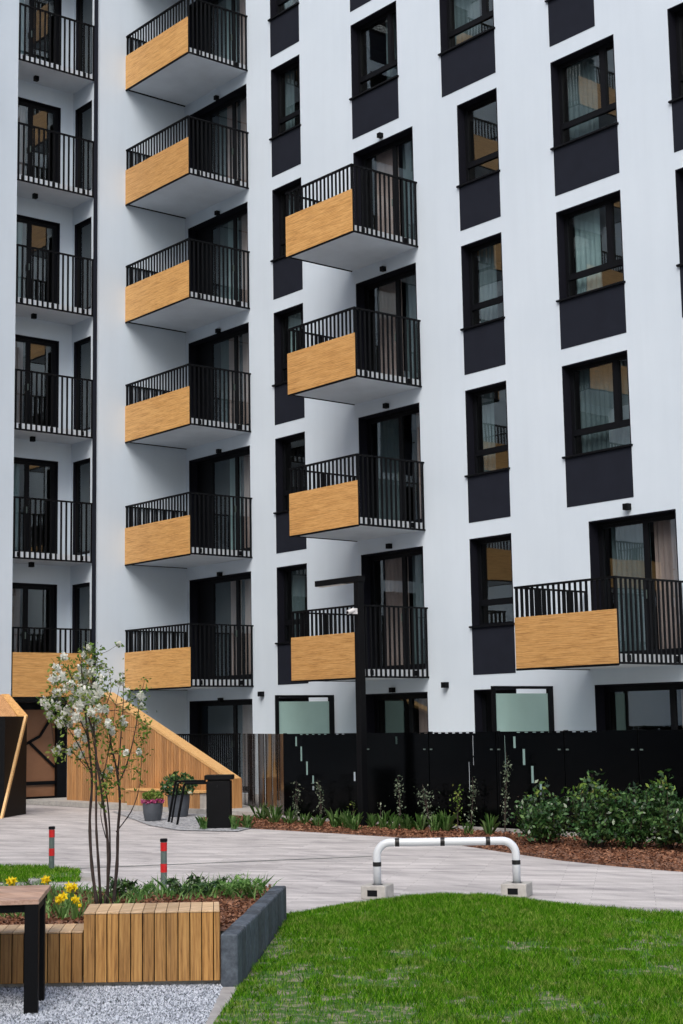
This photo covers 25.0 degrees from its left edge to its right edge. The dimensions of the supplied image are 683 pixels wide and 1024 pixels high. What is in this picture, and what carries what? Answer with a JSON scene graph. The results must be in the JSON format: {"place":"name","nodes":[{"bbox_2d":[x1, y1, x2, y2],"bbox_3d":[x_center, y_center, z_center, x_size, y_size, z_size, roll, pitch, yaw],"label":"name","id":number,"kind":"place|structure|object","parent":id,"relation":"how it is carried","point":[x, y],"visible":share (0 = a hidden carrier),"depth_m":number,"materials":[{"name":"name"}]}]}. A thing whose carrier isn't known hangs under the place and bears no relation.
{"place":"outdoors","nodes":[
{"label":"outdoors","id":0,"kind":"place"},
{"bbox_2d":[0,804,682,980],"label":"paved path","id":1,"kind":"structure","parent":0,"point":[327,877],"depth_m":17.91,"materials":[{"name":"grey concrete"}]},
{"bbox_2d":[0,694,27,817],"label":"entrance portal","id":2,"kind":"object","parent":1,"relation":"on","point":[13,738],"visible":1,"depth_m":29.08,"materials":[{"name":"brown wood"}]},
{"bbox_2d":[0,923,83,987],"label":"planter bench","id":3,"kind":"object","parent":1,"relation":"on","point":[64,955],"visible":0.77,"depth_m":9.56,"materials":[{"name":"brown wood"}]},
{"bbox_2d":[28,873,91,884],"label":"strip kerb","id":4,"kind":"structure","parent":1,"relation":"on","point":[86,877],"depth_m":16.39,"materials":[{"name":"concrete"}]},
{"bbox_2d":[0,884,271,930],"bbox_3d":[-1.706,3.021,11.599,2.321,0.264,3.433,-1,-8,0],"label":"planter bark chips","id":5,"kind":"object","parent":1,"relation":"on","point":[168,899],"visible":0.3,"depth_m":11.36,"materials":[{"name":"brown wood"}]},
{"bbox_2d":[36,875,57,902],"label":"daffodil","id":6,"kind":"object","parent":5,"relation":"on","point":[45,879],"visible":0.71,"depth_m":11.72,"materials":[{"name":"yellow plant"}]},
{"bbox_2d":[46,891,69,919],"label":"daffodil","id":7,"kind":"object","parent":5,"relation":"on","point":[59,899],"visible":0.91,"depth_m":10.71,"materials":[{"name":"green plant"}]},
{"bbox_2d":[52,881,82,909],"bbox_3d":[-1.963,2.788,11.135,0.187,0.246,0.195,5,-10,-39],"label":"daffodil","id":8,"kind":"object","parent":5,"relation":"on","point":[69,887],"visible":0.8,"depth_m":11.12,"materials":[{"name":"yellow plant"}]},
{"bbox_2d":[63,894,88,918],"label":"daffodil","id":9,"kind":"object","parent":5,"relation":"on","point":[77,905],"visible":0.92,"depth_m":10.71,"materials":[{"name":"green plant"}]},
{"bbox_2d":[36,641,156,904],"bbox_3d":[-1.780,1.884,11.171,0.886,1.908,0.590,0,-8,-7],"label":"flowering tree","id":10,"kind":"object","parent":5,"relation":"on","point":[83,697],"visible":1,"depth_m":11.17,"materials":[{"name":"white plant"}]},
{"bbox_2d":[105,876,140,898],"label":"perennial","id":11,"kind":"object","parent":5,"relation":"on","point":[119,887],"visible":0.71,"depth_m":11.86,"materials":[{"name":"green plant"}]},
{"bbox_2d":[118,877,157,895],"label":"perennial","id":12,"kind":"object","parent":5,"relation":"on","point":[150,885],"visible":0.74,"depth_m":11.93,"materials":[{"name":"green plant"}]},
{"bbox_2d":[0,871,280,917],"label":"ground cover","id":13,"kind":"object","parent":5,"relation":"on","point":[155,890],"visible":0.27,"depth_m":11.91,"materials":[{"name":"green plant"}]},
{"bbox_2d":[160,873,204,894],"bbox_3d":[-1.255,2.905,11.953,0.359,0.172,0.258,5,-10,-39],"label":"perennial","id":14,"kind":"object","parent":5,"relation":"on","point":[172,882],"visible":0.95,"depth_m":11.93,"materials":[{"name":"green plant"}]},
{"bbox_2d":[186,875,227,895],"bbox_3d":[-1.040,2.898,11.921,0.338,0.170,0.265,-1,-8,-3],"label":"perennial","id":15,"kind":"object","parent":5,"relation":"on","point":[206,888],"visible":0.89,"depth_m":11.90,"materials":[{"name":"green plant"}]},
{"bbox_2d":[215,873,252,897],"bbox_3d":[-0.832,2.895,11.936,0.285,0.173,0.304,1,-8,-15],"label":"perennial","id":16,"kind":"object","parent":5,"relation":"on","point":[226,886],"visible":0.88,"depth_m":11.91,"materials":[{"name":"green plant"}]},
{"bbox_2d":[236,875,264,896],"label":"perennial","id":17,"kind":"object","parent":5,"relation":"on","point":[256,881],"visible":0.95,"depth_m":11.86,"materials":[{"name":"green plant"}]},
{"bbox_2d":[26,794,271,817],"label":"terrace","id":18,"kind":"structure","parent":1,"relation":"on","point":[244,809],"depth_m":31.03,"materials":[{"name":"concrete"}]},
{"bbox_2d":[67,692,241,808],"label":"timber clad wall","id":19,"kind":"structure","parent":18,"relation":"on","point":[171,752],"depth_m":30.73,"materials":[{"name":"brown wood"}]},
{"bbox_2d":[177,733,240,776],"bbox_3d":[-2.751,5.154,30.747,0.080,1.452,2.456,5,-10,-39],"label":"slatted railing","id":20,"kind":"object","parent":18,"relation":"on","point":[207,743],"visible":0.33,"depth_m":30.32,"materials":[{"name":"black metal"}]},
{"bbox_2d":[83,902,219,985],"bbox_3d":[-1.195,2.750,9.783,0.884,0.473,0.473,-1,-8,0],"label":"planter bench","id":21,"kind":"object","parent":1,"relation":"on","point":[150,944],"visible":1,"depth_m":9.56,"materials":[{"name":"brown wood"}]},
{"bbox_2d":[160,838,166,886],"bbox_3d":[-1.748,3.473,15.160,0.074,0.516,0.074,5,-10,-39],"label":"bollard","id":22,"kind":"object","parent":1,"relation":"on","point":[163,850],"visible":0.94,"depth_m":15.14,"materials":[{"name":"metal"}]},
{"bbox_2d":[112,811,248,830],"bbox_3d":[-2.378,5.336,26.805,2.305,0.001,6.849,1,-8,-16],"label":"gravel patch","id":23,"kind":"object","parent":1,"relation":"on","point":[189,822],"visible":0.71,"depth_m":25.97,"materials":[{"name":"grey gravel"}]},
{"bbox_2d":[141,788,164,820],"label":"potted plant","id":24,"kind":"object","parent":23,"relation":"on","point":[153,802],"visible":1,"depth_m":26.46,"materials":[{"name":"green plant"}]},
{"bbox_2d":[159,771,197,816],"bbox_3d":[-2.922,5.053,27.652,0.699,0.810,0.712,5,-10,-39],"label":"potted plant","id":25,"kind":"object","parent":23,"relation":"on","point":[171,779],"visible":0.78,"depth_m":27.52,"materials":[{"name":"green plant"}]},
{"bbox_2d":[167,780,205,824],"bbox_3d":[-2.513,4.824,25.608,0.539,0.724,1.389,1,-8,-16],"label":"cycle stand","id":26,"kind":"object","parent":23,"relation":"on","point":[187,782],"visible":0.92,"depth_m":25.94,"materials":[{"name":"black metal"}]},
{"bbox_2d":[204,774,233,827],"bbox_3d":[-1.939,4.593,24.516,0.450,0.815,0.420,-1,-8,0],"label":"litter bin","id":27,"kind":"object","parent":23,"relation":"on","point":[218,800],"visible":0.96,"depth_m":24.33,"materials":[{"name":"black metal"}]},
{"bbox_2d":[206,987,236,1023],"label":"lawn kerb","id":28,"kind":"structure","parent":1,"relation":"on","point":[223,998],"depth_m":8.97,"materials":[{"name":"concrete"}]},
{"bbox_2d":[221,886,286,986],"bbox_3d":[-0.593,2.969,10.908,0.110,0.354,2.817,-2,-8,4],"label":"stone edging","id":29,"kind":"object","parent":1,"relation":"on","point":[247,937],"visible":0.86,"depth_m":10.20,"materials":[{"name":"stone"}]},
{"bbox_2d":[202,815,682,868],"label":"mulch bed","id":30,"kind":"object","parent":1,"relation":"on","point":[624,862],"visible":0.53,"depth_m":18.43,"materials":[{"name":"brown wood"}]},
{"bbox_2d":[249,803,267,818],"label":"grass tuft","id":31,"kind":"object","parent":30,"relation":"on","point":[262,814],"visible":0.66,"depth_m":25.85,"materials":[{"name":"green plant"}]},
{"bbox_2d":[262,805,282,822],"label":"grass tuft","id":32,"kind":"object","parent":30,"relation":"on","point":[276,816],"visible":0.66,"depth_m":25.01,"materials":[{"name":"green plant"}]},
{"bbox_2d":[325,808,345,827],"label":"grass tuft","id":33,"kind":"object","parent":30,"relation":"on","point":[333,821],"visible":0.66,"depth_m":23.57,"materials":[{"name":"green plant"}]},
{"bbox_2d":[315,576,367,825],"bbox_3d":[0.015,2.992,24.310,0.240,3.902,1.140,5,-10,-39],"label":"lamp post","id":34,"kind":"object","parent":30,"relation":"on","point":[361,729],"visible":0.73,"depth_m":23.96,"materials":[{"name":"black metal"}]},
{"bbox_2d":[342,811,363,830],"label":"grass tuft","id":35,"kind":"object","parent":30,"relation":"on","point":[350,823],"visible":0.82,"depth_m":22.84,"materials":[{"name":"green plant"}]},
{"bbox_2d":[374,810,394,827],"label":"grass tuft","id":36,"kind":"object","parent":30,"relation":"on","point":[382,821],"visible":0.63,"depth_m":23.14,"materials":[{"name":"green plant"}]},
{"bbox_2d":[385,813,402,829],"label":"grass tuft","id":37,"kind":"object","parent":30,"relation":"on","point":[394,824],"visible":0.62,"depth_m":22.89,"materials":[{"name":"green plant"}]},
{"bbox_2d":[397,813,416,829],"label":"grass tuft","id":38,"kind":"object","parent":30,"relation":"on","point":[405,824],"visible":0.69,"depth_m":22.83,"materials":[{"name":"green plant"}]},
{"bbox_2d":[408,813,428,830],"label":"grass tuft","id":39,"kind":"object","parent":30,"relation":"on","point":[421,825],"visible":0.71,"depth_m":22.59,"materials":[{"name":"green plant"}]},
{"bbox_2d":[414,784,439,826],"bbox_3d":[1.282,4.418,23.022,0.205,0.702,0.583,5,-10,-39],"label":"sapling","id":40,"kind":"object","parent":30,"relation":"on","point":[426,796],"visible":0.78,"depth_m":23.05,"materials":[{"name":"green plant"}]},
{"bbox_2d":[426,814,444,831],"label":"grass tuft","id":41,"kind":"object","parent":30,"relation":"on","point":[434,826],"visible":0.74,"depth_m":22.34,"materials":[{"name":"green plant"}]},
{"bbox_2d":[436,810,458,831],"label":"grass tuft","id":42,"kind":"object","parent":30,"relation":"on","point":[448,825],"visible":0.76,"depth_m":22.29,"materials":[{"name":"green plant"}]},
{"bbox_2d":[480,813,500,834],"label":"grass tuft","id":43,"kind":"object","parent":30,"relation":"on","point":[487,826],"visible":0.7,"depth_m":21.39,"materials":[{"name":"green plant"}]},
{"bbox_2d":[499,758,511,831],"bbox_3d":[2.314,3.983,21.753,0.208,1.184,0.195,-1,-8,-1],"label":"sapling","id":44,"kind":"object","parent":30,"relation":"on","point":[506,765],"visible":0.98,"depth_m":21.76,"materials":[{"name":"green plant"}]},
{"bbox_2d":[506,777,572,843],"bbox_3d":[2.652,3.857,19.898,0.868,0.863,0.873,5,-10,-39],"label":"laurel shrub","id":45,"kind":"object","parent":30,"relation":"on","point":[544,823],"visible":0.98,"depth_m":19.74,"materials":[{"name":"green plant"}]},
{"bbox_2d":[561,769,623,848],"bbox_3d":[3.093,3.664,19.032,0.818,0.992,0.992,5,-10,-39],"label":"laurel shrub","id":46,"kind":"object","parent":30,"relation":"on","point":[590,819],"visible":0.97,"depth_m":18.90,"materials":[{"name":"green plant"}]},
{"bbox_2d":[601,782,666,848],"bbox_3d":[3.604,3.717,18.890,0.844,0.832,0.903,5,-10,-39],"label":"laurel shrub","id":47,"kind":"object","parent":30,"relation":"on","point":[627,834],"visible":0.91,"depth_m":18.75,"materials":[{"name":"green plant"}]},
{"bbox_2d":[626,769,682,849],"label":"laurel shrub","id":48,"kind":"object","parent":30,"relation":"on","point":[665,801],"visible":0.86,"depth_m":18.61,"materials":[{"name":"green plant"}]},
{"bbox_2d":[663,800,682,846],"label":"laurel shrub","id":49,"kind":"object","parent":30,"relation":"on","point":[679,819],"visible":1,"depth_m":18.16,"materials":[{"name":"green plant"}]},
{"bbox_2d":[361,837,532,899],"bbox_3d":[0.971,3.288,14.269,1.585,0.544,0.313,-1,-8,2],"label":"barrier hoop","id":50,"kind":"object","parent":1,"relation":"on","point":[377,888],"visible":0.98,"depth_m":14.24,"materials":[{"name":"white metal"}]},
{"bbox_2d":[233,826,682,871],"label":"bed edging","id":51,"kind":"object","parent":1,"relation":"on","point":[607,864],"visible":0.73,"depth_m":18.62,"materials":[{"name":"grey concrete"}]},
{"bbox_2d":[242,729,682,835],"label":"panel fence","id":52,"kind":"object","parent":1,"relation":"on","point":[441,763],"visible":0.84,"depth_m":22.97,"materials":[{"name":"black metal"}]},
{"bbox_2d":[281,816,654,840],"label":"fence kerb","id":53,"kind":"structure","parent":1,"relation":"on","point":[479,828],"depth_m":22.13,"materials":[{"name":"concrete"}]},
{"bbox_2d":[210,891,682,1023],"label":"lawn","id":54,"kind":"structure","parent":0,"point":[338,1015],"depth_m":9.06,"materials":[{"name":"green plant"}]},
{"label":"ground","id":55,"kind":"structure","parent":0,"visible":0},
{"bbox_2d":[0,0,682,798],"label":"apartment building","id":56,"kind":"structure","parent":55,"relation":"on","point":[298,298],"depth_m":32.42,"materials":[{"name":"white paint"}]},
{"bbox_2d":[12,582,56,652],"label":"balcony door","id":57,"kind":"structure","parent":56,"relation":"in","point":[16,587],"depth_m":35.46,"materials":[{"name":"black glass"}]},
{"bbox_2d":[13,457,57,553],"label":"balcony door","id":58,"kind":"structure","parent":56,"relation":"in","point":[53,465],"depth_m":35.84,"materials":[{"name":"black metal"}]},
{"bbox_2d":[15,334,58,426],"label":"balcony door","id":59,"kind":"structure","parent":56,"relation":"in","point":[19,339],"depth_m":36.25,"materials":[{"name":"black metal"}]},
{"bbox_2d":[16,214,59,303],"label":"balcony door","id":60,"kind":"structure","parent":56,"relation":"in","point":[30,221],"depth_m":36.65,"materials":[{"name":"black metal"}]},
{"bbox_2d":[18,97,60,182],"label":"balcony door","id":61,"kind":"structure","parent":56,"relation":"in","point":[23,103],"depth_m":37.05,"materials":[{"name":"black metal"}]},
{"bbox_2d":[19,0,61,64],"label":"balcony door","id":62,"kind":"structure","parent":56,"relation":"in","point":[57,3],"depth_m":37.40,"materials":[{"name":"black metal"}]},
{"bbox_2d":[17,703,66,798],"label":"entrance door","id":63,"kind":"structure","parent":56,"relation":"in","point":[45,778],"depth_m":35.11,"materials":[{"name":"brown paint"}]},
{"bbox_2d":[72,582,89,652],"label":"window","id":64,"kind":"structure","parent":56,"relation":"in","point":[75,588],"depth_m":35.87,"materials":[{"name":"black metal"}]},
{"bbox_2d":[73,458,89,554],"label":"window","id":65,"kind":"structure","parent":56,"relation":"in","point":[76,465],"depth_m":36.24,"materials":[{"name":"black metal"}]},
{"bbox_2d":[73,336,90,430],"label":"window","id":66,"kind":"structure","parent":56,"relation":"in","point":[78,344],"depth_m":36.61,"materials":[{"name":"black metal"}]},
{"bbox_2d":[74,217,90,308],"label":"window","id":67,"kind":"structure","parent":56,"relation":"in","point":[78,227],"depth_m":37.03,"materials":[{"name":"black metal"}]},
{"bbox_2d":[75,100,91,189],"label":"window","id":68,"kind":"structure","parent":56,"relation":"in","point":[79,112],"depth_m":37.41,"materials":[{"name":"black metal"}]},
{"bbox_2d":[76,0,92,73],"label":"window","id":69,"kind":"structure","parent":56,"relation":"in","point":[79,3],"depth_m":37.85,"materials":[{"name":"black metal"}]},
{"bbox_2d":[188,202,247,301],"bbox_3d":[-2.789,-5.909,37.057,0.475,2.430,2.490,5,-10,-39],"label":"balcony door","id":70,"kind":"structure","parent":56,"relation":"in","point":[227,221],"depth_m":37.42,"materials":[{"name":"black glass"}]},
{"bbox_2d":[190,0,245,64],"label":"balcony door","id":71,"kind":"structure","parent":56,"relation":"in","point":[229,4],"depth_m":38.29,"materials":[{"name":"black glass"}]},
{"bbox_2d":[190,84,246,181],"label":"balcony door","id":72,"kind":"structure","parent":56,"relation":"in","point":[226,106],"depth_m":37.76,"materials":[{"name":"black glass"}]},
{"bbox_2d":[189,322,248,424],"bbox_3d":[-2.738,-3.036,36.661,0.475,2.430,2.490,5,-10,-39],"label":"balcony door","id":73,"kind":"structure","parent":56,"relation":"in","point":[201,352],"depth_m":37.06,"materials":[{"name":"black glass"}]},
{"bbox_2d":[189,445,249,550],"bbox_3d":[-2.687,-0.164,36.266,0.475,2.430,2.490,5,-10,-39],"label":"balcony door","id":74,"kind":"structure","parent":56,"relation":"in","point":[201,470],"depth_m":36.68,"materials":[{"name":"black glass"}]},
{"bbox_2d":[189,571,251,679],"bbox_3d":[-2.637,2.709,35.870,0.475,2.430,2.490,5,-10,-39],"label":"balcony door","id":75,"kind":"structure","parent":56,"relation":"in","point":[202,591],"depth_m":36.32,"materials":[{"name":"black glass"}]},
{"bbox_2d":[190,699,252,792],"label":"balcony door","id":76,"kind":"structure","parent":56,"relation":"in","point":[195,706],"depth_m":35.46,"materials":[{"name":"black glass"}]},
{"bbox_2d":[267,0,298,56],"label":"window","id":77,"kind":"structure","parent":56,"relation":"in","point":[284,25],"depth_m":35.56,"materials":[{"name":"black metal"}]},
{"bbox_2d":[269,55,300,176],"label":"window","id":78,"kind":"structure","parent":56,"relation":"in","point":[286,145],"depth_m":35.47,"materials":[{"name":"black metal"}]},
{"bbox_2d":[270,177,302,299],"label":"window","id":79,"kind":"structure","parent":56,"relation":"in","point":[287,273],"depth_m":35.01,"materials":[{"name":"black metal"}]},
{"bbox_2d":[272,303,304,424],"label":"window","id":80,"kind":"structure","parent":56,"relation":"in","point":[290,408],"depth_m":34.75,"materials":[{"name":"black metal"}]},
{"bbox_2d":[273,431,306,553],"bbox_3d":[-1.030,-0.411,34.094,0.350,2.590,1.150,5,-10,-39],"label":"window","id":81,"kind":"structure","parent":56,"relation":"in","point":[284,543],"depth_m":34.33,"materials":[{"name":"black metal"}]},
{"bbox_2d":[275,563,308,684],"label":"window","id":82,"kind":"structure","parent":56,"relation":"in","point":[298,571],"depth_m":34.07,"materials":[{"name":"black metal"}]},
{"bbox_2d":[350,0,370,11],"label":"window","id":83,"kind":"structure","parent":56,"relation":"in","point":[354,4],"depth_m":33.46,"materials":[{"name":"black metal"}]},
{"bbox_2d":[349,1,398,138],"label":"window","id":84,"kind":"structure","parent":56,"relation":"in","point":[374,107],"depth_m":32.92,"materials":[{"name":"black metal"}]},
{"bbox_2d":[353,126,414,239],"bbox_3d":[1.060,-6.613,32.436,0.476,2.430,1.900,5,-10,-39],"label":"balcony door","id":85,"kind":"structure","parent":56,"relation":"in","point":[386,151],"depth_m":32.72,"materials":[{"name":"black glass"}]},
{"bbox_2d":[356,263,418,379],"bbox_3d":[1.111,-3.740,32.041,0.476,2.430,1.900,5,-10,-39],"label":"balcony door","id":86,"kind":"structure","parent":56,"relation":"in","point":[389,284],"depth_m":32.38,"materials":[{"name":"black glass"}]},
{"bbox_2d":[358,403,421,522],"bbox_3d":[1.162,-0.868,31.645,0.476,2.430,1.900,5,-10,-39],"label":"balcony door","id":87,"kind":"structure","parent":56,"relation":"in","point":[390,423],"depth_m":32.17,"materials":[{"name":"black glass"}]},
{"bbox_2d":[361,546,425,669],"bbox_3d":[1.213,2.004,31.250,0.476,2.430,1.900,5,-10,-39],"label":"balcony door","id":88,"kind":"structure","parent":56,"relation":"in","point":[396,561],"depth_m":31.61,"materials":[{"name":"black glass"}]},
{"bbox_2d":[366,692,428,733],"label":"balcony door","id":89,"kind":"structure","parent":56,"relation":"in","point":[372,700],"depth_m":31.01,"materials":[{"name":"black glass"}]},
{"bbox_2d":[438,0,495,96],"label":"window","id":90,"kind":"structure","parent":56,"relation":"in","point":[471,59],"depth_m":30.84,"materials":[{"name":"black metal"}]},
{"bbox_2d":[456,87,500,230],"bbox_3d":[2.768,-6.870,30.203,0.350,2.590,1.180,5,-10,-39],"label":"window","id":91,"kind":"structure","parent":56,"relation":"in","point":[479,198],"depth_m":30.22,"materials":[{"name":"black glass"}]},
{"bbox_2d":[460,232,505,374],"bbox_3d":[2.861,-3.993,29.842,0.458,2.590,1.180,5,-10,-39],"label":"window","id":92,"kind":"structure","parent":56,"relation":"in","point":[484,342],"depth_m":30.00,"materials":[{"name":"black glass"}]},
{"bbox_2d":[464,381,510,522],"bbox_3d":[2.912,-1.121,29.447,0.459,2.590,1.180,5,-10,-39],"label":"window","id":93,"kind":"structure","parent":56,"relation":"in","point":[488,490],"depth_m":29.57,"materials":[{"name":"black glass"}]},
{"bbox_2d":[469,533,515,674],"bbox_3d":[2.921,1.748,29.017,0.350,2.590,1.180,5,-10,-39],"label":"window","id":94,"kind":"structure","parent":56,"relation":"in","point":[493,644],"depth_m":29.03,"materials":[{"name":"black glass"}]},
{"bbox_2d":[474,689,515,732],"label":"window","id":95,"kind":"structure","parent":56,"relation":"in","point":[480,698],"depth_m":29.12,"materials":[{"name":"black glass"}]},
{"bbox_2d":[545,0,594,46],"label":"wall panel","id":96,"kind":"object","parent":56,"relation":"in","point":[567,19],"depth_m":28.52,"materials":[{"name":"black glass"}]},
{"bbox_2d":[550,34,618,195],"bbox_3d":[4.546,-7.183,28.154,0.459,2.590,1.600,5,-10,-39],"label":"window","id":97,"kind":"structure","parent":56,"relation":"in","point":[591,154],"depth_m":28.30,"materials":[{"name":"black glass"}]},
{"bbox_2d":[556,190,625,349],"bbox_3d":[4.598,-4.311,27.760,0.462,2.590,1.600,5,-10,-39],"label":"window","id":98,"kind":"structure","parent":56,"relation":"in","point":[597,311],"depth_m":27.89,"materials":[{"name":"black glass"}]},
{"bbox_2d":[562,350,633,506],"bbox_3d":[4.649,-1.438,27.365,0.463,2.590,1.600,5,-10,-39],"label":"window","id":99,"kind":"structure","parent":56,"relation":"in","point":[603,471],"depth_m":27.48,"materials":[{"name":"black glass"}]},
{"bbox_2d":[589,509,682,654],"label":"balcony door","id":100,"kind":"structure","parent":56,"relation":"in","point":[630,535],"depth_m":26.79,"materials":[{"name":"black glass"}]},
{"bbox_2d":[595,681,682,731],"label":"window","id":101,"kind":"structure","parent":56,"relation":"in","point":[603,706],"depth_m":26.62,"materials":[{"name":"black glass"}]},
{"bbox_2d":[667,2,682,152],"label":"window","id":102,"kind":"structure","parent":56,"relation":"in","point":[674,14],"depth_m":26.60,"materials":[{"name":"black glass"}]},
{"bbox_2d":[675,167,682,317],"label":"window","id":103,"kind":"structure","parent":56,"relation":"in","point":[678,172],"depth_m":26.21,"materials":[{"name":"black glass"}]},
{"label":"gravel ground","id":104,"kind":"structure","parent":0,"visible":0},
{"bbox_2d":[0,885,50,1013],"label":"outdoor table","id":105,"kind":"object","parent":104,"relation":"on","point":[29,901],"visible":0.93,"depth_m":8.75,"materials":[{"name":"black metal"}]},
{"bbox_2d":[0,981,222,1023],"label":"gravel stones","id":106,"kind":"object","parent":104,"relation":"on","point":[182,1003],"visible":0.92,"depth_m":8.89,"materials":[{"name":"grey gravel"}]},
{"label":"lawn strip","id":107,"kind":"structure","parent":0,"visible":0},
{"bbox_2d":[0,863,81,881],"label":"grass","id":108,"kind":"structure","parent":107,"relation":"on","point":[20,872],"depth_m":16.81,"materials":[{"name":"green plant"}]},
{"bbox_2d":[49,826,54,868],"bbox_3d":[-3.266,3.804,17.370,0.074,0.516,0.074,5,-10,-39],"label":"bollard","id":109,"kind":"object","parent":107,"relation":"on","point":[51,844],"visible":0.98,"depth_m":17.35,"materials":[{"name":"grey metal"}]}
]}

